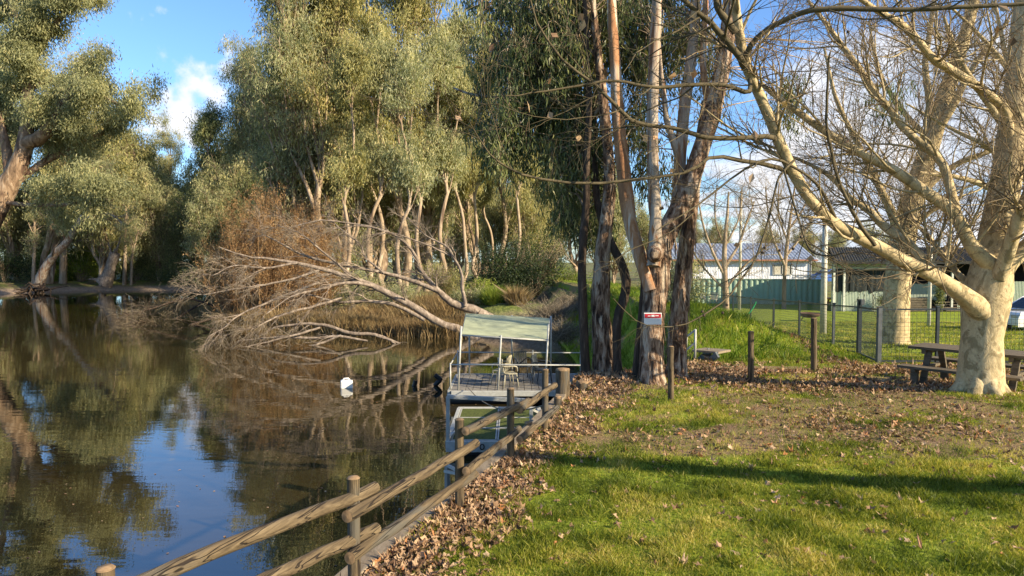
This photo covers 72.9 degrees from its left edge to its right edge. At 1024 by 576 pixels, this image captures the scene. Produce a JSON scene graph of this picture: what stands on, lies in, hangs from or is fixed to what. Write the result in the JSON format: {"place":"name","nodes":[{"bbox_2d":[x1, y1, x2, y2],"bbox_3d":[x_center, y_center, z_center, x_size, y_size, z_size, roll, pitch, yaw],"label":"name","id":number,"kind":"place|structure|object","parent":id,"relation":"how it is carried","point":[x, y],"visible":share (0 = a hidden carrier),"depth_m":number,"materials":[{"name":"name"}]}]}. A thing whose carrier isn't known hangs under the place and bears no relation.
{"place":"outdoors","nodes":[
{"label":"outdoors","id":0,"kind":"place"},
{"bbox_2d":[0,290,579,575],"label":"water","id":1,"kind":"structure","parent":0,"point":[93,408],"depth_m":17.68,"materials":[{"name":"liquid"}]},
{"bbox_2d":[94,284,223,326],"bbox_3d":[-24.149,2.078,46.919,7.876,4.910,8.913,-2,3,-32],"label":"driftwood","id":2,"kind":"object","parent":1,"relation":"in","point":[128,316],"visible":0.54,"depth_m":47.80,"materials":[{"name":"brown wood"}]},
{"bbox_2d":[231,312,399,348],"bbox_3d":[-9.558,2.612,34.858,8.892,2.957,2.383,0,3,-9],"label":"driftwood","id":3,"kind":"object","parent":1,"relation":"in","point":[296,336],"visible":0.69,"depth_m":34.81,"materials":[{"name":"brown wood"}]},
{"bbox_2d":[445,384,549,454],"bbox_3d":[-0.197,3.000,17.229,2.546,1.497,4.261,0,3,0],"label":"floating dock","id":4,"kind":"object","parent":1,"relation":"on","point":[490,435],"visible":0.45,"depth_m":15.96,"materials":[{"name":"white metal"}]},
{"bbox_2d":[447,313,580,403],"bbox_3d":[0.228,2.228,21.872,4.355,2.653,3.090,0,3,0],"label":"pontoon","id":5,"kind":"object","parent":1,"relation":"on","point":[511,327],"visible":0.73,"depth_m":21.42,"materials":[{"name":"white metal"}]},
{"bbox_2d":[0,262,831,332],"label":"river bank","id":6,"kind":"structure","parent":0,"point":[504,309],"depth_m":90.67,"materials":[{"name":"soil"}]},
{"bbox_2d":[0,67,35,279],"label":"gum tree","id":7,"kind":"object","parent":6,"relation":"on","point":[9,240],"visible":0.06,"depth_m":94.90,"materials":[{"name":"green plant"}]},
{"bbox_2d":[0,249,38,283],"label":"shrub","id":8,"kind":"object","parent":6,"relation":"on","point":[10,267],"visible":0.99,"depth_m":89.87,"materials":[{"name":"green plant"}]},
{"bbox_2d":[0,171,48,278],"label":"gum tree","id":9,"kind":"object","parent":6,"relation":"on","point":[23,226],"visible":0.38,"depth_m":97.48,"materials":[{"name":"green plant"}]},
{"bbox_2d":[19,207,52,283],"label":"gum tree","id":10,"kind":"object","parent":6,"relation":"on","point":[35,238],"visible":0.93,"depth_m":87.69,"materials":[{"name":"green plant"}]},
{"bbox_2d":[23,34,117,283],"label":"gum tree","id":11,"kind":"object","parent":6,"relation":"on","point":[44,254],"visible":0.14,"depth_m":90.68,"materials":[{"name":"green plant"}]},
{"bbox_2d":[50,242,118,280],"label":"shrub","id":12,"kind":"object","parent":6,"relation":"on","point":[79,264],"visible":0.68,"depth_m":95.48,"materials":[{"name":"green plant"}]},
{"bbox_2d":[0,0,170,245],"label":"gum tree","id":13,"kind":"object","parent":6,"relation":"on","point":[31,32],"visible":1,"depth_m":57.32,"materials":[{"name":"green plant"}]},
{"bbox_2d":[32,150,141,291],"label":"gum tree","id":14,"kind":"object","parent":6,"relation":"on","point":[41,276],"visible":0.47,"depth_m":83.88,"materials":[{"name":"green plant"}]},
{"bbox_2d":[43,112,151,285],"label":"gum tree","id":15,"kind":"object","parent":6,"relation":"on","point":[124,166],"visible":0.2,"depth_m":91.14,"materials":[{"name":"green plant"}]},
{"bbox_2d":[85,233,123,287],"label":"tree trunk","id":16,"kind":"object","parent":6,"relation":"on","point":[105,278],"visible":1,"depth_m":87.41,"materials":[{"name":"grey wood"}]},
{"bbox_2d":[91,160,164,279],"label":"gum tree","id":17,"kind":"object","parent":6,"relation":"on","point":[139,165],"visible":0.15,"depth_m":95.46,"materials":[{"name":"green plant"}]},
{"bbox_2d":[115,192,142,284],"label":"gum tree","id":18,"kind":"object","parent":6,"relation":"on","point":[124,276],"visible":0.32,"depth_m":91.72,"materials":[{"name":"green plant"}]},
{"bbox_2d":[93,96,167,278],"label":"gum tree","id":19,"kind":"object","parent":6,"relation":"on","point":[134,144],"visible":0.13,"depth_m":100.61,"materials":[{"name":"green plant"}]},
{"bbox_2d":[113,219,149,284],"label":"gum tree","id":20,"kind":"object","parent":6,"relation":"on","point":[133,250],"visible":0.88,"depth_m":89.72,"materials":[{"name":"green plant"}]},
{"bbox_2d":[97,254,169,280],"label":"shrub","id":21,"kind":"object","parent":6,"relation":"on","point":[139,276],"visible":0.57,"depth_m":96.37,"materials":[{"name":"green plant"}]},
{"bbox_2d":[113,124,186,191],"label":"gum tree","id":22,"kind":"object","parent":6,"relation":"on","point":[151,139],"visible":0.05,"depth_m":118.30,"materials":[{"name":"green plant"}]},
{"bbox_2d":[126,166,185,280],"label":"gum tree","id":23,"kind":"object","parent":6,"relation":"on","point":[157,238],"visible":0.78,"depth_m":94.89,"materials":[{"name":"green plant"}]},
{"bbox_2d":[150,111,186,190],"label":"gum tree","id":24,"kind":"object","parent":6,"relation":"on","point":[171,161],"visible":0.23,"depth_m":118.78,"materials":[{"name":"green plant"}]},
{"bbox_2d":[147,253,201,283],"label":"shrub","id":25,"kind":"object","parent":6,"relation":"on","point":[171,270],"visible":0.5,"depth_m":94.38,"materials":[{"name":"green plant"}]},
{"bbox_2d":[163,180,206,265],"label":"gum tree","id":26,"kind":"object","parent":6,"relation":"on","point":[178,217],"visible":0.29,"depth_m":93.58,"materials":[{"name":"green plant"}]},
{"bbox_2d":[170,152,204,194],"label":"gum tree","id":27,"kind":"object","parent":6,"relation":"on","point":[187,176],"visible":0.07,"depth_m":117.89,"materials":[{"name":"green plant"}]},
{"bbox_2d":[185,97,230,263],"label":"gum tree","id":28,"kind":"object","parent":6,"relation":"on","point":[208,126],"visible":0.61,"depth_m":96.00,"materials":[{"name":"green plant"}]},
{"bbox_2d":[182,104,235,183],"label":"gum tree","id":29,"kind":"object","parent":6,"relation":"on","point":[217,155],"visible":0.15,"depth_m":107.30,"materials":[{"name":"green plant"}]},
{"bbox_2d":[177,179,245,268],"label":"gum tree","id":30,"kind":"object","parent":6,"relation":"on","point":[193,210],"visible":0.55,"depth_m":87.84,"materials":[{"name":"green plant"}]},
{"bbox_2d":[182,149,261,256],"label":"gum tree","id":31,"kind":"object","parent":6,"relation":"on","point":[225,179],"visible":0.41,"depth_m":89.43,"materials":[{"name":"green plant"}]},
{"bbox_2d":[213,30,274,176],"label":"gum tree","id":32,"kind":"object","parent":6,"relation":"on","point":[233,73],"visible":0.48,"depth_m":95.74,"materials":[{"name":"green plant"}]},
{"bbox_2d":[220,168,272,261],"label":"gum tree","id":33,"kind":"object","parent":6,"relation":"on","point":[250,184],"visible":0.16,"depth_m":89.64,"materials":[{"name":"green plant"}]},
{"bbox_2d":[181,180,353,318],"bbox_3d":[-16.995,-2.916,50.220,11.294,10.541,9.955,1,3,27],"label":"dead thicket","id":34,"kind":"object","parent":6,"relation":"on","point":[266,276],"visible":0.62,"depth_m":48.47,"materials":[{"name":"brown plant"}]},
{"bbox_2d":[227,0,331,253],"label":"gum tree","id":35,"kind":"object","parent":6,"relation":"on","point":[288,61],"visible":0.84,"depth_m":52.70,"materials":[{"name":"green plant"}]},
{"bbox_2d":[247,0,332,255],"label":"gum tree","id":36,"kind":"object","parent":6,"relation":"on","point":[273,137],"visible":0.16,"depth_m":55.50,"materials":[{"name":"green plant"}]},
{"bbox_2d":[256,13,325,235],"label":"gum tree","id":37,"kind":"object","parent":6,"relation":"on","point":[304,157],"visible":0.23,"depth_m":53.80,"materials":[{"name":"green plant"}]},
{"bbox_2d":[144,286,479,340],"bbox_3d":[-17.771,0.889,49.233,40.025,2.804,9.050,2,3,36],"label":"reed bed","id":38,"kind":"object","parent":6,"relation":"on","point":[386,320],"visible":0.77,"depth_m":41.70,"materials":[{"name":"plant"}]},
{"bbox_2d":[251,0,374,293],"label":"gum tree","id":39,"kind":"object","parent":6,"relation":"on","point":[319,136],"visible":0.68,"depth_m":53.76,"materials":[{"name":"green plant"}]},
{"bbox_2d":[168,195,493,352],"bbox_3d":[-9.008,-0.695,36.565,16.651,8.914,5.603,-1,3,-24],"label":"fallen tree","id":40,"kind":"object","parent":6,"relation":"on","point":[463,306],"visible":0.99,"depth_m":36.23,"materials":[{"name":"brown wood"}]},
{"bbox_2d":[297,126,374,267],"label":"gum tree","id":41,"kind":"object","parent":6,"relation":"on","point":[310,186],"visible":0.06,"depth_m":58.42,"materials":[{"name":"green plant"}]},
{"bbox_2d":[297,0,384,289],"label":"gum tree","id":42,"kind":"object","parent":6,"relation":"on","point":[358,195],"visible":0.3,"depth_m":54.84,"materials":[{"name":"green plant"}]},
{"bbox_2d":[321,25,383,305],"bbox_3d":[-11.165,-8.132,48.849,4.398,20.325,5.046,-1,3,-12],"label":"gum tree","id":43,"kind":"object","parent":6,"relation":"on","point":[349,75],"visible":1,"depth_m":48.41,"materials":[{"name":"green plant"}]},
{"bbox_2d":[315,0,411,281],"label":"gum tree","id":44,"kind":"object","parent":6,"relation":"on","point":[384,266],"visible":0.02,"depth_m":62.38,"materials":[{"name":"green plant"}]},
{"bbox_2d":[332,274,407,308],"bbox_3d":[-9.661,0.197,47.059,5.805,2.843,2.958,0,3,0],"label":"shrub","id":45,"kind":"object","parent":6,"relation":"on","point":[374,294],"visible":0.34,"depth_m":46.91,"materials":[{"name":"green plant"}]},
{"bbox_2d":[345,18,404,298],"bbox_3d":[-10.399,-9.469,54.074,5.606,22.583,4.886,-2,3,-36],"label":"gum tree","id":46,"kind":"object","parent":6,"relation":"on","point":[374,145],"visible":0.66,"depth_m":53.12,"materials":[{"name":"green plant"}]},
{"bbox_2d":[346,1,403,294],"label":"gum tree","id":47,"kind":"object","parent":6,"relation":"on","point":[388,128],"visible":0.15,"depth_m":56.47,"materials":[{"name":"green plant"}]},
{"bbox_2d":[341,176,428,274],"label":"gum tree","id":48,"kind":"object","parent":6,"relation":"on","point":[392,222],"visible":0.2,"depth_m":62.93,"materials":[{"name":"green plant"}]},
{"bbox_2d":[362,0,449,287],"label":"gum tree","id":49,"kind":"object","parent":6,"relation":"on","point":[409,14],"visible":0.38,"depth_m":61.38,"materials":[{"name":"green plant"}]},
{"bbox_2d":[375,41,443,292],"bbox_3d":[-7.388,-7.598,49.043,4.765,19.196,4.153,-2,3,-33],"label":"gum tree","id":50,"kind":"object","parent":6,"relation":"on","point":[406,173],"visible":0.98,"depth_m":48.26,"materials":[{"name":"green plant"}]},
{"bbox_2d":[380,32,440,295],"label":"gum tree","id":51,"kind":"object","parent":6,"relation":"on","point":[420,158],"visible":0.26,"depth_m":52.87,"materials":[{"name":"green plant"}]},
{"bbox_2d":[377,192,460,289],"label":"gum tree","id":52,"kind":"object","parent":6,"relation":"on","point":[422,249],"visible":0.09,"depth_m":69.14,"materials":[{"name":"green plant"}]},
{"bbox_2d":[396,0,480,290],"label":"gum tree","id":53,"kind":"object","parent":6,"relation":"on","point":[432,207],"visible":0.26,"depth_m":64.59,"materials":[{"name":"green plant"}]},
{"bbox_2d":[409,17,471,293],"bbox_3d":[-6.084,-10.350,57.530,5.131,23.712,5.886,0,3,8],"label":"gum tree","id":54,"kind":"object","parent":6,"relation":"on","point":[447,160],"visible":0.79,"depth_m":56.52,"materials":[{"name":"green plant"}]},
{"bbox_2d":[418,259,468,297],"bbox_3d":[-4.876,-0.701,49.947,3.925,3.206,3.015,0,3,0],"label":"shrub","id":55,"kind":"object","parent":6,"relation":"on","point":[450,281],"visible":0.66,"depth_m":49.81,"materials":[{"name":"green plant"}]},
{"bbox_2d":[423,53,481,271],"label":"gum tree","id":56,"kind":"object","parent":6,"relation":"on","point":[468,214],"visible":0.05,"depth_m":78.98,"materials":[{"name":"green plant"}]},
{"bbox_2d":[431,50,480,284],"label":"gum tree","id":57,"kind":"object","parent":6,"relation":"on","point":[457,101],"visible":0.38,"depth_m":59.72,"materials":[{"name":"green plant"}]},
{"bbox_2d":[431,0,495,286],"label":"gum tree","id":58,"kind":"object","parent":6,"relation":"on","point":[454,16],"visible":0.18,"depth_m":65.38,"materials":[{"name":"green plant"}]},
{"bbox_2d":[433,194,493,284],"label":"gum tree","id":59,"kind":"object","parent":6,"relation":"on","point":[459,256],"visible":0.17,"depth_m":83.16,"materials":[{"name":"green plant"}]},
{"bbox_2d":[450,284,484,305],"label":"shrub","id":60,"kind":"object","parent":6,"relation":"on","point":[471,297],"visible":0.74,"depth_m":42.35,"materials":[{"name":"green plant"}]},
{"bbox_2d":[445,104,490,284],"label":"gum tree","id":61,"kind":"object","parent":6,"relation":"on","point":[470,195],"visible":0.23,"depth_m":65.84,"materials":[{"name":"green plant"}]},
{"bbox_2d":[458,47,499,283],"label":"gum tree","id":62,"kind":"object","parent":6,"relation":"on","point":[476,184],"visible":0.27,"depth_m":62.27,"materials":[{"name":"green plant"}]},
{"bbox_2d":[463,129,499,274],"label":"gum tree","id":63,"kind":"object","parent":6,"relation":"on","point":[486,197],"visible":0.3,"depth_m":71.43,"materials":[{"name":"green plant"}]},
{"bbox_2d":[475,284,512,304],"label":"grass tussock","id":64,"kind":"object","parent":6,"relation":"on","point":[491,298],"depth_m":41.23,"materials":[{"name":"green plant"}]},
{"bbox_2d":[476,184,522,264],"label":"gum tree","id":65,"kind":"object","parent":6,"relation":"on","point":[495,218],"visible":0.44,"depth_m":94.91,"materials":[{"name":"green plant"}]},
{"bbox_2d":[470,24,542,266],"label":"gum tree","id":66,"kind":"object","parent":6,"relation":"on","point":[505,231],"visible":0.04,"depth_m":69.76,"materials":[{"name":"green plant"}]},
{"bbox_2d":[452,234,561,301],"bbox_3d":[-0.742,-1.262,45.755,7.205,4.668,4.938,1,3,26],"label":"shrub","id":67,"kind":"object","parent":6,"relation":"on","point":[515,274],"visible":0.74,"depth_m":45.25,"materials":[{"name":"green plant"}]},
{"bbox_2d":[494,283,544,304],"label":"grass tussock","id":68,"kind":"object","parent":6,"relation":"on","point":[516,294],"depth_m":40.74,"materials":[{"name":"plant"}]},
{"bbox_2d":[500,74,544,287],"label":"gum tree","id":69,"kind":"object","parent":6,"relation":"on","point":[517,200],"visible":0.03,"depth_m":60.53,"materials":[{"name":"green plant"}]},
{"bbox_2d":[497,180,564,260],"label":"gum tree","id":70,"kind":"object","parent":6,"relation":"on","point":[527,209],"visible":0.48,"depth_m":64.86,"materials":[{"name":"green plant"}]},
{"bbox_2d":[493,216,577,299],"bbox_3d":[1.618,-2.114,48.951,6.346,6.210,5.103,-1,3,-22],"label":"shrub","id":71,"kind":"object","parent":6,"relation":"on","point":[551,265],"visible":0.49,"depth_m":48.66,"materials":[{"name":"green plant"}]},
{"bbox_2d":[540,151,624,277],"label":"gum tree","id":72,"kind":"object","parent":6,"relation":"on","point":[575,263],"visible":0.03,"depth_m":77.68,"materials":[{"name":"green plant"}]},
{"bbox_2d":[589,188,635,282],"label":"gum tree","id":73,"kind":"object","parent":6,"relation":"on","point":[622,243],"visible":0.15,"depth_m":82.60,"materials":[{"name":"green plant"}]},
{"bbox_2d":[626,197,664,268],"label":"gum tree","id":74,"kind":"object","parent":6,"relation":"on","point":[643,222],"visible":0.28,"depth_m":86.82,"materials":[{"name":"green plant"}]},
{"bbox_2d":[671,243,817,278],"bbox_3d":[20.412,-1.919,65.400,13.386,4.662,7.960,0,3,0],"label":"white cabin","id":75,"kind":"object","parent":6,"relation":"on","point":[732,270],"visible":0.25,"depth_m":61.99,"materials":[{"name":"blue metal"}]},
{"bbox_2d":[0,0,1023,261],"label":"sky","id":76,"kind":"structure","parent":0,"point":[180,38],"materials":[{"name":"blue"}]},
{"bbox_2d":[370,276,1023,575],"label":"lawn","id":77,"kind":"structure","parent":0,"point":[571,285],"depth_m":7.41,"materials":[{"name":"green plant"}]},
{"bbox_2d":[95,369,559,575],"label":"log rail fence","id":78,"kind":"object","parent":77,"relation":"on","point":[371,536],"visible":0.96,"depth_m":4.25,"materials":[{"name":"brown wood"}]},
{"bbox_2d":[335,382,570,575],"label":"timber edging","id":79,"kind":"object","parent":77,"relation":"on","point":[366,558],"visible":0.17,"depth_m":5.36,"materials":[{"name":"grey wood"}]},
{"bbox_2d":[509,293,588,323],"bbox_3d":[2.332,1.072,36.167,5.180,1.767,3.112,0,3,0],"label":"dead scrub","id":80,"kind":"object","parent":77,"relation":"on","point":[554,314],"visible":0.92,"depth_m":35.84,"materials":[{"name":"brown plant"}]},
{"bbox_2d":[450,0,650,371],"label":"gum tree","id":81,"kind":"object","parent":77,"relation":"on","point":[551,68],"visible":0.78,"depth_m":12.45,"materials":[{"name":"green plant"}]},
{"bbox_2d":[555,367,569,398],"bbox_3d":[0.769,2.518,10.574,0.224,2.612,0.222,0,3,0],"label":"timber pile","id":82,"kind":"object","parent":77,"relation":"on","point":[563,378],"visible":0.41,"depth_m":10.44,"materials":[{"name":"brown wood"}]},
{"bbox_2d":[539,313,591,350],"bbox_3d":[2.360,1.875,29.961,2.938,1.523,3.342,-2,4,-44],"label":"dead scrub","id":83,"kind":"object","parent":77,"relation":"on","point":[567,331],"visible":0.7,"depth_m":29.78,"materials":[{"name":"plant"}]},
{"bbox_2d":[510,53,630,375],"bbox_3d":[1.236,-1.266,13.487,2.309,6.157,2.872,1,3,14],"label":"gum tree","id":84,"kind":"object","parent":77,"relation":"on","point":[596,173],"visible":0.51,"depth_m":12.57,"materials":[{"name":"green plant"}]},
{"bbox_2d":[542,0,645,372],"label":"gum tree","id":85,"kind":"object","parent":77,"relation":"on","point":[579,237],"visible":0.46,"depth_m":12.40,"materials":[{"name":"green plant"}]},
{"bbox_2d":[632,284,642,377],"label":"gum tree","id":86,"kind":"object","parent":77,"relation":"on","point":[636,359],"visible":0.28,"depth_m":11.94,"materials":[{"name":"brown plant"}]},
{"bbox_2d":[668,346,673,400],"bbox_3d":[2.350,1.337,10.254,0.095,0.968,0.088,0,3,0],"label":"wooden post","id":87,"kind":"object","parent":77,"relation":"on","point":[670,372],"visible":0.83,"depth_m":10.22,"materials":[{"name":"brown wood"}]},
{"bbox_2d":[635,253,719,305],"bbox_3d":[5.727,-0.343,24.029,2.520,2.204,2.724,2,4,44],"label":"shrub","id":88,"kind":"object","parent":77,"relation":"on","point":[670,287],"visible":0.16,"depth_m":23.78,"materials":[{"name":"green plant"}]},
{"bbox_2d":[340,324,1023,575],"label":"leaf litter","id":89,"kind":"object","parent":77,"relation":"on","point":[407,567],"visible":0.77,"depth_m":8.18,"materials":[{"name":"brown plant"}]},
{"bbox_2d":[665,101,704,378],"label":"gum tree","id":90,"kind":"object","parent":77,"relation":"on","point":[682,286],"visible":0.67,"depth_m":12.46,"materials":[{"name":"brown plant"}]},
{"bbox_2d":[348,0,1023,396],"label":"plane tree","id":91,"kind":"object","parent":77,"relation":"on","point":[982,294],"visible":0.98,"depth_m":9.76,"materials":[{"name":"beige plant"}]},
{"bbox_2d":[687,329,730,360],"bbox_3d":[4.093,1.833,16.309,1.168,1.911,2.068,-2,4,-43],"label":"bench","id":92,"kind":"object","parent":77,"relation":"on","point":[708,352],"visible":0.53,"depth_m":15.64,"materials":[{"name":"grey metal"}]},
{"bbox_2d":[559,281,867,370],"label":"bank grass","id":93,"kind":"structure","parent":77,"relation":"on","point":[695,311],"depth_m":18.84,"materials":[{"name":"green plant"}]},
{"bbox_2d":[674,161,800,312],"bbox_3d":[13.018,-2.982,40.449,8.159,9.427,5.737,0,3,0],"label":"bare tree","id":94,"kind":"object","parent":77,"relation":"on","point":[723,269],"visible":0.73,"depth_m":40.26,"materials":[{"name":"brown plant"}]},
{"bbox_2d":[555,0,921,385],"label":"gum tree","id":95,"kind":"object","parent":77,"relation":"on","point":[653,270],"visible":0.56,"depth_m":11.84,"materials":[{"name":"brown plant"}]},
{"bbox_2d":[748,331,753,383],"bbox_3d":[4.072,1.275,11.818,0.115,1.088,0.102,0,3,0],"label":"wooden post","id":96,"kind":"object","parent":77,"relation":"on","point":[750,356],"visible":0.86,"depth_m":11.78,"materials":[{"name":"brown wood"}]},
{"bbox_2d":[690,274,820,304],"bbox_3d":[16.979,0.097,48.622,9.472,2.135,0.180,1,3,12],"label":"sheet fence","id":97,"kind":"object","parent":77,"relation":"on","point":[762,288],"visible":0.57,"depth_m":48.33,"materials":[{"name":"green metal"}]},
{"bbox_2d":[733,149,842,308],"bbox_3d":[17.687,-3.886,43.982,7.023,11.142,5.805,-2,3,-42],"label":"bare tree","id":98,"kind":"object","parent":77,"relation":"on","point":[784,277],"visible":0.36,"depth_m":43.80,"materials":[{"name":"brown plant"}]},
{"bbox_2d":[811,318,816,370],"bbox_3d":[6.032,1.213,13.857,0.137,1.241,0.120,0,3,0],"label":"wooden post","id":99,"kind":"object","parent":77,"relation":"on","point":[813,344],"visible":0.85,"depth_m":13.81,"materials":[{"name":"brown wood"}]},
{"bbox_2d":[820,223,827,333],"bbox_3d":[11.260,-0.498,25.010,0.231,4.743,0.231,0,3,0],"label":"light pole","id":100,"kind":"object","parent":77,"relation":"on","point":[823,299],"visible":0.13,"depth_m":24.95,"materials":[{"name":"metal"}]},
{"bbox_2d":[698,293,1023,362],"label":"fence","id":101,"kind":"object","parent":77,"relation":"on","point":[861,340],"visible":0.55,"depth_m":17.09,"materials":[{"name":"metal"}]},
{"bbox_2d":[747,0,1012,344],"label":"plane tree","id":102,"kind":"object","parent":77,"relation":"on","point":[898,333],"visible":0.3,"depth_m":20.30,"materials":[{"name":"beige plant"}]},
{"bbox_2d":[828,247,1023,310],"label":"sage building","id":103,"kind":"structure","parent":77,"relation":"on","point":[919,290],"depth_m":42.07,"materials":[{"name":"metal"}]},
{"bbox_2d":[859,0,1023,231],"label":"plane tree","id":104,"kind":"object","parent":77,"relation":"on","point":[979,141],"visible":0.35,"depth_m":16.32,"materials":[{"name":"beige plant"}]},
{"bbox_2d":[897,342,1023,393],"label":"picnic table","id":105,"kind":"object","parent":77,"relation":"on","point":[1015,358],"visible":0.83,"depth_m":11.71,"materials":[{"name":"wood"}]},
{"bbox_2d":[1006,296,1023,327],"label":"parked car","id":106,"kind":"object","parent":77,"relation":"on","point":[1018,303],"visible":0.3,"depth_m":27.04,"materials":[{"name":"white paint"}]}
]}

